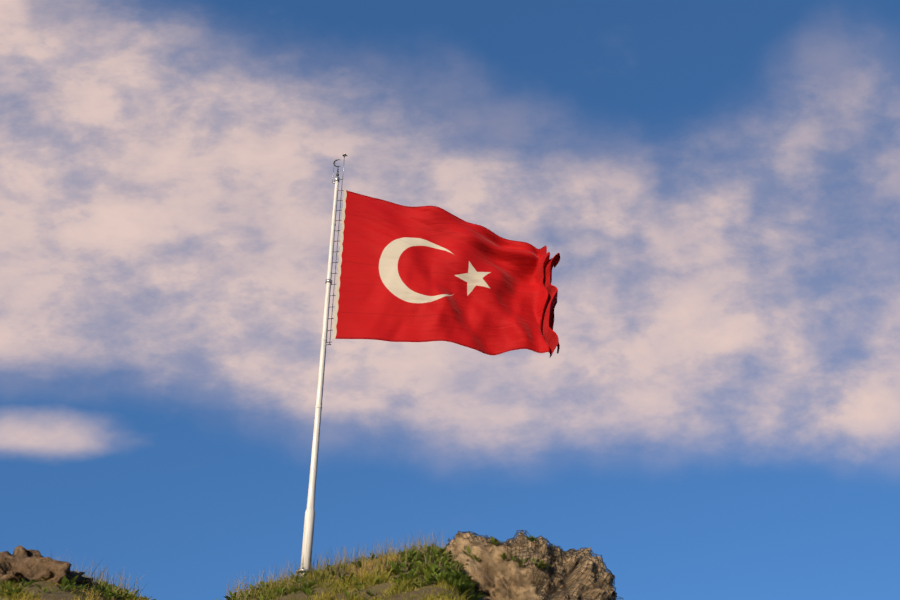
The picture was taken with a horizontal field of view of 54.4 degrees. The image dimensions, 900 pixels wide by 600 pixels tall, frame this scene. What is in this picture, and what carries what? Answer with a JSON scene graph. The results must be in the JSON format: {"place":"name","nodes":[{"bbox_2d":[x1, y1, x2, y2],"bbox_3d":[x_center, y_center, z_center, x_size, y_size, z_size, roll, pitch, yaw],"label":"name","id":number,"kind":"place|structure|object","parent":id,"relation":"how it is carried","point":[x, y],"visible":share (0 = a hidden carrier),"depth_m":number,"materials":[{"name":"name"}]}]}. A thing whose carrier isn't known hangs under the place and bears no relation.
{"place":"outdoors","nodes":[
{"label":"outdoors","id":0,"kind":"place"},
{"bbox_2d":[0,547,475,599],"bbox_3d":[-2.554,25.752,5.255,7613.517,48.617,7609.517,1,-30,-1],"label":"hill","id":1,"kind":"structure","parent":0,"point":[60,594],"depth_m":13.64,"materials":[{"name":"green plant"}]},
{"bbox_2d":[0,545,96,586],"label":"rock","id":2,"kind":"object","parent":1,"relation":"on","point":[23,563],"visible":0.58,"depth_m":14.33,"materials":[{"name":"stone"}]},
{"bbox_2d":[5,531,479,599],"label":"grass stems","id":3,"kind":"object","parent":1,"relation":"on","point":[335,564],"visible":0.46,"depth_m":16.83,"materials":[{"name":"green plant"}]},
{"bbox_2d":[2,543,483,599],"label":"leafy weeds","id":4,"kind":"object","parent":1,"relation":"on","point":[433,570],"visible":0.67,"depth_m":14.58,"materials":[{"name":"green plant"}]},
{"bbox_2d":[296,154,347,575],"bbox_3d":[-2.897,1.079,20.042,0.377,11.281,0.377,-20,-35,31],"label":"flagpole","id":5,"kind":"object","parent":1,"relation":"on","point":[308,534],"visible":0.98,"depth_m":19.27,"materials":[{"name":"metal"}]},
{"bbox_2d":[332,190,559,356],"bbox_3d":[-0.021,-0.701,21.597,5.444,4.372,1.165,1,-30,-1],"label":"flag","id":6,"kind":"object","parent":5,"relation":"attached to","point":[419,274],"visible":1,"depth_m":21.29,"materials":[{"name":"fabric"}]},
{"bbox_2d":[446,530,621,599],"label":"outcrop rock","id":7,"kind":"object","parent":1,"relation":"on","point":[496,577],"visible":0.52,"depth_m":16.95,"materials":[{"name":"stone"}]},
{"bbox_2d":[462,536,551,568],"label":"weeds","id":8,"kind":"object","parent":7,"relation":"on","point":[532,538],"visible":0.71,"depth_m":16.90,"materials":[{"name":"green plant"}]},
{"bbox_2d":[0,0,899,599],"label":"sky","id":9,"kind":"structure","parent":0,"point":[715,184],"materials":[{"name":"blue"}]}
]}

